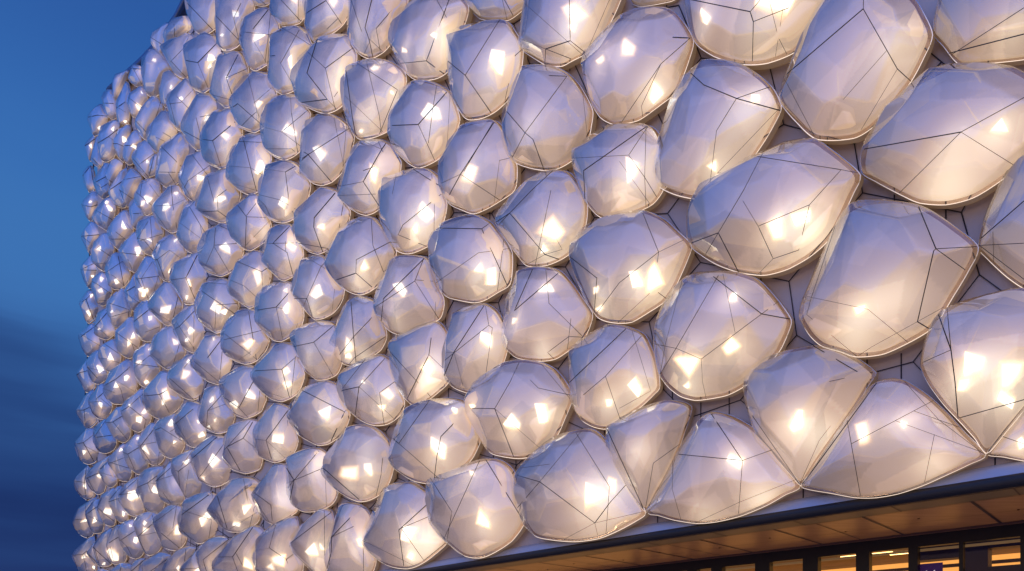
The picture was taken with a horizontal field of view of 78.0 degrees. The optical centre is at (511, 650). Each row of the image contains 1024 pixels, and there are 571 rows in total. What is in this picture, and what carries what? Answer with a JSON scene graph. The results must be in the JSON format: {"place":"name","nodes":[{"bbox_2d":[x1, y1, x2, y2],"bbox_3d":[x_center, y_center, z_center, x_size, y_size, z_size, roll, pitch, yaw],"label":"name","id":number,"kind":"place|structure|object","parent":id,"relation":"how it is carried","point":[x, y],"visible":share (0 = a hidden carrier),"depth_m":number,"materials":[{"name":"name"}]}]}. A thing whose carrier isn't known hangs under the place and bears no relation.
{"place":"outdoors","nodes":[
{"label":"outdoors","id":0,"kind":"place"},
{"label":"ground","id":1,"kind":"structure","parent":0,"visible":0},
{"bbox_2d":[85,0,1023,570],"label":"pavilion building","id":2,"kind":"structure","parent":1,"relation":"on","point":[959,522],"depth_m":8.25,"materials":[{"name":"white"}]},
{"bbox_2d":[103,359,139,404],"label":"facade cushion","id":3,"kind":"object","parent":2,"relation":"attached to","point":[119,385],"visible":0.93,"depth_m":25.78,"materials":[{"name":"white plastic"}]},
{"bbox_2d":[142,371,182,418],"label":"facade cushion","id":4,"kind":"object","parent":2,"relation":"attached to","point":[160,398],"visible":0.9,"depth_m":23.92,"materials":[{"name":"white plastic"}]},
{"bbox_2d":[147,282,183,325],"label":"facade cushion","id":5,"kind":"object","parent":2,"relation":"attached to","point":[164,305],"visible":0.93,"depth_m":23.73,"materials":[{"name":"white plastic"}]},
{"bbox_2d":[149,325,185,370],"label":"facade cushion","id":6,"kind":"object","parent":2,"relation":"attached to","point":[166,350],"visible":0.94,"depth_m":23.65,"materials":[{"name":"white plastic"}]},
{"bbox_2d":[151,234,186,281],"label":"facade cushion","id":7,"kind":"object","parent":2,"relation":"attached to","point":[168,251],"visible":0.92,"depth_m":23.62,"materials":[{"name":"white plastic"}]},
{"bbox_2d":[151,504,187,550],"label":"facade cushion","id":8,"kind":"object","parent":2,"relation":"attached to","point":[169,534],"visible":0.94,"depth_m":23.41,"materials":[{"name":"white plastic"}]},
{"bbox_2d":[152,184,188,233],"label":"facade cushion","id":9,"kind":"object","parent":2,"relation":"attached to","point":[169,203],"visible":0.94,"depth_m":23.35,"materials":[{"name":"white plastic"}]},
{"bbox_2d":[155,133,188,187],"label":"facade cushion","id":10,"kind":"object","parent":2,"relation":"attached to","point":[172,153],"visible":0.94,"depth_m":23.31,"materials":[{"name":"white plastic"}]},
{"bbox_2d":[166,353,203,400],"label":"facade cushion","id":11,"kind":"object","parent":2,"relation":"attached to","point":[186,381],"visible":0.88,"depth_m":22.37,"materials":[{"name":"white plastic"}]},
{"bbox_2d":[169,252,205,304],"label":"facade cushion","id":12,"kind":"object","parent":2,"relation":"attached to","point":[187,276],"visible":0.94,"depth_m":22.14,"materials":[{"name":"white plastic"}]},
{"bbox_2d":[171,304,204,352],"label":"facade cushion","id":13,"kind":"object","parent":2,"relation":"attached to","point":[188,328],"visible":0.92,"depth_m":22.20,"materials":[{"name":"white plastic"}]},
{"bbox_2d":[173,400,206,447],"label":"facade cushion","id":14,"kind":"object","parent":2,"relation":"attached to","point":[190,429],"visible":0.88,"depth_m":22.10,"materials":[{"name":"white plastic"}]},
{"bbox_2d":[176,200,207,252],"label":"facade cushion","id":15,"kind":"object","parent":2,"relation":"attached to","point":[192,228],"visible":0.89,"depth_m":21.94,"materials":[{"name":"white plastic"}]},
{"bbox_2d":[178,151,209,201],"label":"facade cushion","id":16,"kind":"object","parent":2,"relation":"attached to","point":[194,170],"visible":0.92,"depth_m":21.81,"materials":[{"name":"white plastic"}]},
{"bbox_2d":[177,491,217,543],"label":"facade cushion","id":17,"kind":"object","parent":2,"relation":"attached to","point":[197,523],"visible":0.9,"depth_m":21.36,"materials":[{"name":"white plastic"}]},
{"bbox_2d":[180,93,216,151],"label":"facade cushion","id":18,"kind":"object","parent":2,"relation":"attached to","point":[202,107],"visible":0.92,"depth_m":21.43,"materials":[{"name":"white plastic"}]},
{"bbox_2d":[183,32,220,92],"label":"facade cushion","id":19,"kind":"object","parent":2,"relation":"attached to","point":[201,51],"visible":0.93,"depth_m":21.05,"materials":[{"name":"white plastic"}]},
{"bbox_2d":[190,434,230,487],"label":"facade cushion","id":20,"kind":"object","parent":2,"relation":"attached to","point":[211,468],"visible":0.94,"depth_m":20.43,"materials":[{"name":"white plastic"}]},
{"bbox_2d":[190,334,231,384],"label":"facade cushion","id":21,"kind":"object","parent":2,"relation":"attached to","point":[213,363],"visible":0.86,"depth_m":20.43,"materials":[{"name":"white plastic"}]},
{"bbox_2d":[198,385,235,433],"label":"facade cushion","id":22,"kind":"object","parent":2,"relation":"attached to","point":[216,415],"visible":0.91,"depth_m":20.22,"materials":[{"name":"white plastic"}]},
{"bbox_2d":[194,278,240,333],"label":"facade cushion","id":23,"kind":"object","parent":2,"relation":"attached to","point":[215,305],"visible":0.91,"depth_m":20.08,"materials":[{"name":"white plastic"}]},
{"bbox_2d":[195,168,242,222],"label":"facade cushion","id":24,"kind":"object","parent":2,"relation":"attached to","point":[217,199],"visible":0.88,"depth_m":19.92,"materials":[{"name":"white plastic"}]},
{"bbox_2d":[197,222,245,277],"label":"facade cushion","id":25,"kind":"object","parent":2,"relation":"attached to","point":[221,252],"visible":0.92,"depth_m":19.87,"materials":[{"name":"white plastic"}]},
{"bbox_2d":[199,108,244,168],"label":"facade cushion","id":26,"kind":"object","parent":2,"relation":"attached to","point":[220,135],"visible":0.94,"depth_m":19.76,"materials":[{"name":"white plastic"}]},
{"bbox_2d":[209,50,250,107],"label":"facade cushion","id":27,"kind":"object","parent":2,"relation":"attached to","point":[230,73],"visible":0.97,"depth_m":19.32,"materials":[{"name":"white plastic"}]},
{"bbox_2d":[207,476,261,532],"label":"facade cushion","id":28,"kind":"object","parent":2,"relation":"attached to","point":[231,507],"visible":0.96,"depth_m":18.81,"materials":[{"name":"white plastic"}]},
{"bbox_2d":[214,0,257,51],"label":"facade cushion","id":29,"kind":"object","parent":2,"relation":"attached to","point":[229,15],"visible":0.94,"depth_m":19.16,"materials":[{"name":"white plastic"}]},
{"bbox_2d":[212,525,264,570],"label":"facade cushion","id":30,"kind":"object","parent":2,"relation":"attached to","point":[236,552],"visible":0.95,"depth_m":18.61,"materials":[{"name":"white plastic"}]},
{"bbox_2d":[222,418,263,473],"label":"facade cushion","id":31,"kind":"object","parent":2,"relation":"attached to","point":[240,453],"visible":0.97,"depth_m":18.52,"materials":[{"name":"white plastic"}]},
{"bbox_2d":[219,364,267,418],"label":"facade cushion","id":32,"kind":"object","parent":2,"relation":"attached to","point":[242,395],"visible":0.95,"depth_m":18.49,"materials":[{"name":"white plastic"}]},
{"bbox_2d":[220,308,271,364],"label":"facade cushion","id":33,"kind":"object","parent":2,"relation":"attached to","point":[245,340],"visible":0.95,"depth_m":18.43,"materials":[{"name":"white plastic"}]},
{"bbox_2d":[225,133,273,194],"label":"facade cushion","id":34,"kind":"object","parent":2,"relation":"attached to","point":[249,158],"visible":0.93,"depth_m":18.20,"materials":[{"name":"white plastic"}]},
{"bbox_2d":[226,193,272,251],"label":"facade cushion","id":35,"kind":"object","parent":2,"relation":"attached to","point":[248,224],"visible":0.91,"depth_m":18.18,"materials":[{"name":"white plastic"}]},
{"bbox_2d":[227,250,272,308],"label":"facade cushion","id":36,"kind":"object","parent":2,"relation":"attached to","point":[248,278],"visible":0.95,"depth_m":18.15,"materials":[{"name":"white plastic"}]},
{"bbox_2d":[229,71,279,132],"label":"facade cushion","id":37,"kind":"object","parent":2,"relation":"attached to","point":[253,93],"visible":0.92,"depth_m":17.92,"materials":[{"name":"white plastic"}]},
{"bbox_2d":[239,7,281,71],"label":"facade cushion","id":38,"kind":"object","parent":2,"relation":"attached to","point":[258,26],"visible":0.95,"depth_m":17.63,"materials":[{"name":"white plastic"}]},
{"bbox_2d":[251,463,299,523],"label":"facade cushion","id":39,"kind":"object","parent":2,"relation":"attached to","point":[270,498],"visible":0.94,"depth_m":16.92,"materials":[{"name":"white plastic"}]},
{"bbox_2d":[252,403,301,462],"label":"facade cushion","id":40,"kind":"object","parent":2,"relation":"attached to","point":[275,440],"visible":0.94,"depth_m":16.84,"materials":[{"name":"white plastic"}]},
{"bbox_2d":[250,342,307,402],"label":"facade cushion","id":41,"kind":"object","parent":2,"relation":"attached to","point":[276,373],"visible":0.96,"depth_m":16.62,"materials":[{"name":"white plastic"}]},
{"bbox_2d":[252,516,306,570],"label":"facade cushion","id":42,"kind":"object","parent":2,"relation":"attached to","point":[273,549],"visible":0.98,"depth_m":16.59,"materials":[{"name":"white plastic"}]},
{"bbox_2d":[254,281,306,341],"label":"facade cushion","id":43,"kind":"object","parent":2,"relation":"attached to","point":[278,314],"visible":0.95,"depth_m":16.67,"materials":[{"name":"white plastic"}]},
{"bbox_2d":[261,223,306,280],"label":"facade cushion","id":44,"kind":"object","parent":2,"relation":"attached to","point":[281,257],"visible":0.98,"depth_m":16.52,"materials":[{"name":"white plastic"}]},
{"bbox_2d":[257,160,313,223],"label":"facade cushion","id":45,"kind":"object","parent":2,"relation":"attached to","point":[283,187],"visible":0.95,"depth_m":16.45,"materials":[{"name":"white plastic"}]},
{"bbox_2d":[260,94,313,160],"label":"facade cushion","id":46,"kind":"object","parent":2,"relation":"attached to","point":[284,117],"visible":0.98,"depth_m":16.39,"materials":[{"name":"white plastic"}]},
{"bbox_2d":[267,25,312,94],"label":"facade cushion","id":47,"kind":"object","parent":2,"relation":"attached to","point":[288,46],"visible":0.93,"depth_m":16.34,"materials":[{"name":"white plastic"}]},
{"bbox_2d":[285,447,340,512],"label":"facade cushion","id":48,"kind":"object","parent":2,"relation":"attached to","point":[309,486],"visible":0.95,"depth_m":15.40,"materials":[{"name":"white plastic"}]},
{"bbox_2d":[289,508,336,570],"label":"facade cushion","id":49,"kind":"object","parent":2,"relation":"attached to","point":[309,540],"visible":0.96,"depth_m":15.21,"materials":[{"name":"white plastic"}]},
{"bbox_2d":[289,320,345,380],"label":"facade cushion","id":50,"kind":"object","parent":2,"relation":"attached to","point":[314,353],"visible":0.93,"depth_m":15.07,"materials":[{"name":"white plastic"}]},
{"bbox_2d":[291,255,347,320],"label":"facade cushion","id":51,"kind":"object","parent":2,"relation":"attached to","point":[316,291],"visible":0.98,"depth_m":15.13,"materials":[{"name":"white plastic"}]},
{"bbox_2d":[286,380,353,445],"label":"facade cushion","id":52,"kind":"object","parent":2,"relation":"attached to","point":[318,416],"visible":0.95,"depth_m":14.96,"materials":[{"name":"white plastic"}]},
{"bbox_2d":[292,187,353,254],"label":"facade cushion","id":53,"kind":"object","parent":2,"relation":"attached to","point":[322,213],"visible":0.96,"depth_m":14.96,"materials":[{"name":"white plastic"}]},
{"bbox_2d":[290,33,360,115],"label":"facade cushion","id":54,"kind":"object","parent":2,"relation":"attached to","point":[322,62],"visible":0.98,"depth_m":14.73,"materials":[{"name":"white plastic"}]},
{"bbox_2d":[304,0,347,41],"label":"facade cushion","id":55,"kind":"object","parent":2,"relation":"attached to","point":[323,17],"visible":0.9,"depth_m":14.90,"materials":[{"name":"white plastic"}]},
{"bbox_2d":[299,113,357,186],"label":"facade cushion","id":56,"kind":"object","parent":2,"relation":"attached to","point":[327,144],"visible":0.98,"depth_m":14.77,"materials":[{"name":"white plastic"}]},
{"bbox_2d":[324,501,379,570],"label":"facade cushion","id":57,"kind":"object","parent":2,"relation":"attached to","point":[346,550],"visible":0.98,"depth_m":13.96,"materials":[{"name":"white plastic"}]},
{"bbox_2d":[320,424,396,502],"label":"facade cushion","id":58,"kind":"object","parent":2,"relation":"attached to","point":[356,466],"visible":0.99,"depth_m":13.58,"materials":[{"name":"white plastic"}]},
{"bbox_2d":[329,296,389,365],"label":"facade cushion","id":59,"kind":"object","parent":2,"relation":"attached to","point":[358,327],"visible":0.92,"depth_m":13.72,"materials":[{"name":"white plastic"}]},
{"bbox_2d":[324,216,399,295],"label":"facade cushion","id":60,"kind":"object","parent":2,"relation":"attached to","point":[359,255],"visible":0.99,"depth_m":13.60,"materials":[{"name":"white plastic"}]},
{"bbox_2d":[337,139,404,216],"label":"facade cushion","id":61,"kind":"object","parent":2,"relation":"attached to","point":[369,164],"visible":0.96,"depth_m":13.44,"materials":[{"name":"white plastic"}]},
{"bbox_2d":[336,354,407,426],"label":"facade cushion","id":62,"kind":"object","parent":2,"relation":"attached to","point":[368,392],"visible":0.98,"depth_m":13.27,"materials":[{"name":"white plastic"}]},
{"bbox_2d":[340,58,409,139],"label":"facade cushion","id":63,"kind":"object","parent":2,"relation":"attached to","point":[371,89],"visible":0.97,"depth_m":13.28,"materials":[{"name":"white plastic"}]},
{"bbox_2d":[347,0,410,58],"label":"facade cushion","id":64,"kind":"object","parent":2,"relation":"attached to","point":[368,24],"visible":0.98,"depth_m":13.27,"materials":[{"name":"white plastic"}]},
{"bbox_2d":[360,481,449,569],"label":"facade cushion","id":65,"kind":"object","parent":2,"relation":"attached to","point":[398,532],"visible":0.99,"depth_m":12.41,"materials":[{"name":"white plastic"}]},
{"bbox_2d":[373,255,447,334],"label":"facade cushion","id":66,"kind":"object","parent":2,"relation":"attached to","point":[407,295],"visible":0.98,"depth_m":12.32,"materials":[{"name":"white plastic"}]},
{"bbox_2d":[378,168,450,254],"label":"facade cushion","id":67,"kind":"object","parent":2,"relation":"attached to","point":[411,206],"visible":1,"depth_m":12.19,"materials":[{"name":"white plastic"}]},
{"bbox_2d":[388,321,451,404],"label":"facade cushion","id":68,"kind":"object","parent":2,"relation":"attached to","point":[415,356],"visible":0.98,"depth_m":12.03,"materials":[{"name":"white plastic"}]},
{"bbox_2d":[387,79,463,169],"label":"facade cushion","id":69,"kind":"object","parent":2,"relation":"attached to","point":[423,120],"visible":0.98,"depth_m":11.97,"materials":[{"name":"white plastic"}]},
{"bbox_2d":[388,0,472,82],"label":"facade cushion","id":70,"kind":"object","parent":2,"relation":"attached to","point":[418,45],"visible":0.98,"depth_m":11.85,"materials":[{"name":"white plastic"}]},
{"bbox_2d":[388,398,482,483],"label":"facade cushion","id":71,"kind":"object","parent":2,"relation":"attached to","point":[432,437],"visible":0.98,"depth_m":11.64,"materials":[{"name":"white plastic"}]},
{"bbox_2d":[428,214,516,303],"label":"facade cushion","id":72,"kind":"object","parent":2,"relation":"attached to","point":[469,255],"visible":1,"depth_m":10.93,"materials":[{"name":"white plastic"}]},
{"bbox_2d":[425,458,527,558],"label":"facade cushion","id":73,"kind":"object","parent":2,"relation":"attached to","point":[472,509],"visible":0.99,"depth_m":10.74,"materials":[{"name":"white plastic"}]},
{"bbox_2d":[442,303,510,393],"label":"facade cushion","id":74,"kind":"object","parent":2,"relation":"attached to","point":[473,350],"visible":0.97,"depth_m":10.94,"materials":[{"name":"white plastic"}]},
{"bbox_2d":[438,119,520,214],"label":"facade cushion","id":75,"kind":"object","parent":2,"relation":"attached to","point":[478,169],"visible":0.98,"depth_m":10.79,"materials":[{"name":"white plastic"}]},
{"bbox_2d":[446,19,526,121],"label":"facade cushion","id":76,"kind":"object","parent":2,"relation":"attached to","point":[483,57],"visible":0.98,"depth_m":10.68,"materials":[{"name":"white plastic"}]},
{"bbox_2d":[464,0,522,22],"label":"facade cushion","id":77,"kind":"object","parent":2,"relation":"attached to","point":[494,9],"visible":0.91,"depth_m":10.65,"materials":[{"name":"white plastic"}]},
{"bbox_2d":[464,359,573,459],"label":"facade cushion","id":78,"kind":"object","parent":2,"relation":"attached to","point":[515,409],"visible":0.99,"depth_m":10.03,"materials":[{"name":"white plastic"}]},
{"bbox_2d":[495,169,590,266],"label":"facade cushion","id":79,"kind":"object","parent":2,"relation":"attached to","point":[541,218],"visible":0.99,"depth_m":9.67,"materials":[{"name":"white plastic"}]},
{"bbox_2d":[500,266,595,362],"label":"facade cushion","id":80,"kind":"object","parent":2,"relation":"attached to","point":[547,314],"visible":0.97,"depth_m":9.69,"materials":[{"name":"white plastic"}]},
{"bbox_2d":[502,64,596,171],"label":"facade cushion","id":81,"kind":"object","parent":2,"relation":"attached to","point":[547,114],"visible":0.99,"depth_m":9.64,"materials":[{"name":"white plastic"}]},
{"bbox_2d":[518,0,625,69],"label":"facade cushion","id":82,"kind":"object","parent":2,"relation":"attached to","point":[557,31],"visible":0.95,"depth_m":9.42,"materials":[{"name":"white plastic"}]},
{"bbox_2d":[513,428,648,542],"bbox_3d":[0.884,-2.441,9.344,0.492,1.687,2.522,0,0,-44],"label":"facade cushion","id":83,"kind":"object","parent":2,"relation":"attached to","point":[570,485],"visible":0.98,"depth_m":9.16,"materials":[{"name":"white plastic"}]},
{"bbox_2d":[568,324,662,430],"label":"facade cushion","id":84,"kind":"object","parent":2,"relation":"attached to","point":[613,375],"visible":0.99,"depth_m":8.77,"materials":[{"name":"white plastic"}]},
{"bbox_2d":[571,123,667,217],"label":"facade cushion","id":85,"kind":"object","parent":2,"relation":"attached to","point":[614,169],"visible":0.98,"depth_m":8.65,"materials":[{"name":"white plastic"}]},
{"bbox_2d":[569,210,694,324],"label":"facade cushion","id":86,"kind":"object","parent":2,"relation":"attached to","point":[627,265],"visible":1,"depth_m":8.52,"materials":[{"name":"white plastic"}]},
{"bbox_2d":[581,6,696,124],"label":"facade cushion","id":87,"kind":"object","parent":2,"relation":"attached to","point":[634,63],"visible":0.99,"depth_m":8.44,"materials":[{"name":"white plastic"}]},
{"bbox_2d":[605,400,693,510],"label":"facade cushion","id":88,"kind":"object","parent":2,"relation":"attached to","point":[644,443],"visible":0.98,"depth_m":8.39,"materials":[{"name":"white plastic"}]},
{"bbox_2d":[655,59,783,200],"bbox_3d":[2.437,-6.479,7.752,0.440,1.670,1.698,0,0,-44],"label":"facade cushion","id":89,"kind":"object","parent":2,"relation":"attached to","point":[721,114],"visible":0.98,"depth_m":7.62,"materials":[{"name":"white plastic"}]},
{"bbox_2d":[653,271,794,401],"bbox_3d":[2.475,-3.919,7.699,0.459,1.667,1.800,0,0,-44],"label":"facade cushion","id":90,"kind":"object","parent":2,"relation":"attached to","point":[717,332],"visible":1,"depth_m":7.57,"materials":[{"name":"white plastic"}]},
{"bbox_2d":[646,411,802,524],"bbox_3d":[2.477,-2.272,7.733,0.407,1.386,2.029,0,0,-44],"label":"facade cushion","id":91,"kind":"object","parent":2,"relation":"attached to","point":[724,465],"visible":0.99,"depth_m":7.58,"materials":[{"name":"white plastic"}]},
{"bbox_2d":[684,0,824,69],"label":"facade cushion","id":92,"kind":"object","parent":2,"relation":"attached to","point":[750,30],"visible":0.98,"depth_m":7.29,"materials":[{"name":"white plastic"}]},
{"bbox_2d":[686,138,863,277],"bbox_3d":[2.883,-5.048,7.255,0.479,1.517,2.028,0,0,-44],"label":"facade cushion","id":93,"kind":"object","parent":2,"relation":"attached to","point":[778,207],"visible":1,"depth_m":7.05,"materials":[{"name":"white plastic"}]},
{"bbox_2d":[743,345,878,486],"bbox_3d":[3.218,-2.617,6.972,0.386,1.567,1.421,0,0,-44],"label":"facade cushion","id":94,"kind":"object","parent":2,"relation":"attached to","point":[799,402],"visible":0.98,"depth_m":6.90,"materials":[{"name":"white plastic"}]},
{"bbox_2d":[609,523,1023,570],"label":"window frame","id":95,"kind":"structure","parent":2,"relation":"in","point":[811,557],"depth_m":8.46,"materials":[{"name":"black"}]},
{"bbox_2d":[778,0,934,144],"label":"facade cushion","id":96,"kind":"object","parent":2,"relation":"attached to","point":[852,65],"visible":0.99,"depth_m":6.48,"materials":[{"name":"white plastic"}]},
{"bbox_2d":[799,199,980,359],"bbox_3d":[3.718,-3.829,6.391,0.463,1.645,1.620,0,0,-44],"label":"facade cushion","id":97,"kind":"object","parent":2,"relation":"attached to","point":[887,274],"visible":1,"depth_m":6.27,"materials":[{"name":"white plastic"}]},
{"bbox_2d":[801,378,987,498],"bbox_3d":[3.761,-2.169,6.408,0.377,1.204,1.691,0,0,-44],"label":"facade cushion","id":98,"kind":"object","parent":2,"relation":"attached to","point":[894,435],"visible":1,"depth_m":6.27,"materials":[{"name":"white plastic"}]},
{"bbox_2d":[860,62,1023,208],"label":"facade cushion","id":99,"kind":"object","parent":2,"relation":"attached to","point":[953,131],"visible":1,"depth_m":5.88,"materials":[{"name":"white plastic"}]},
{"bbox_2d":[920,288,1023,454],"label":"facade cushion","id":100,"kind":"object","parent":2,"relation":"attached to","point":[972,362],"visible":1,"depth_m":5.74,"materials":[{"name":"white plastic"}]},
{"bbox_2d":[933,0,1023,65],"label":"facade cushion","id":101,"kind":"object","parent":2,"relation":"attached to","point":[966,31],"visible":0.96,"depth_m":5.79,"materials":[{"name":"white plastic"}]},
{"bbox_2d":[978,150,1023,287],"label":"facade cushion","id":102,"kind":"object","parent":2,"relation":"attached to","point":[1001,241],"visible":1,"depth_m":5.66,"materials":[{"name":"white plastic"}]},
{"bbox_2d":[987,407,1023,460],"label":"facade cushion","id":103,"kind":"object","parent":2,"relation":"attached to","point":[1011,443],"visible":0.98,"depth_m":5.69,"materials":[{"name":"white plastic"}]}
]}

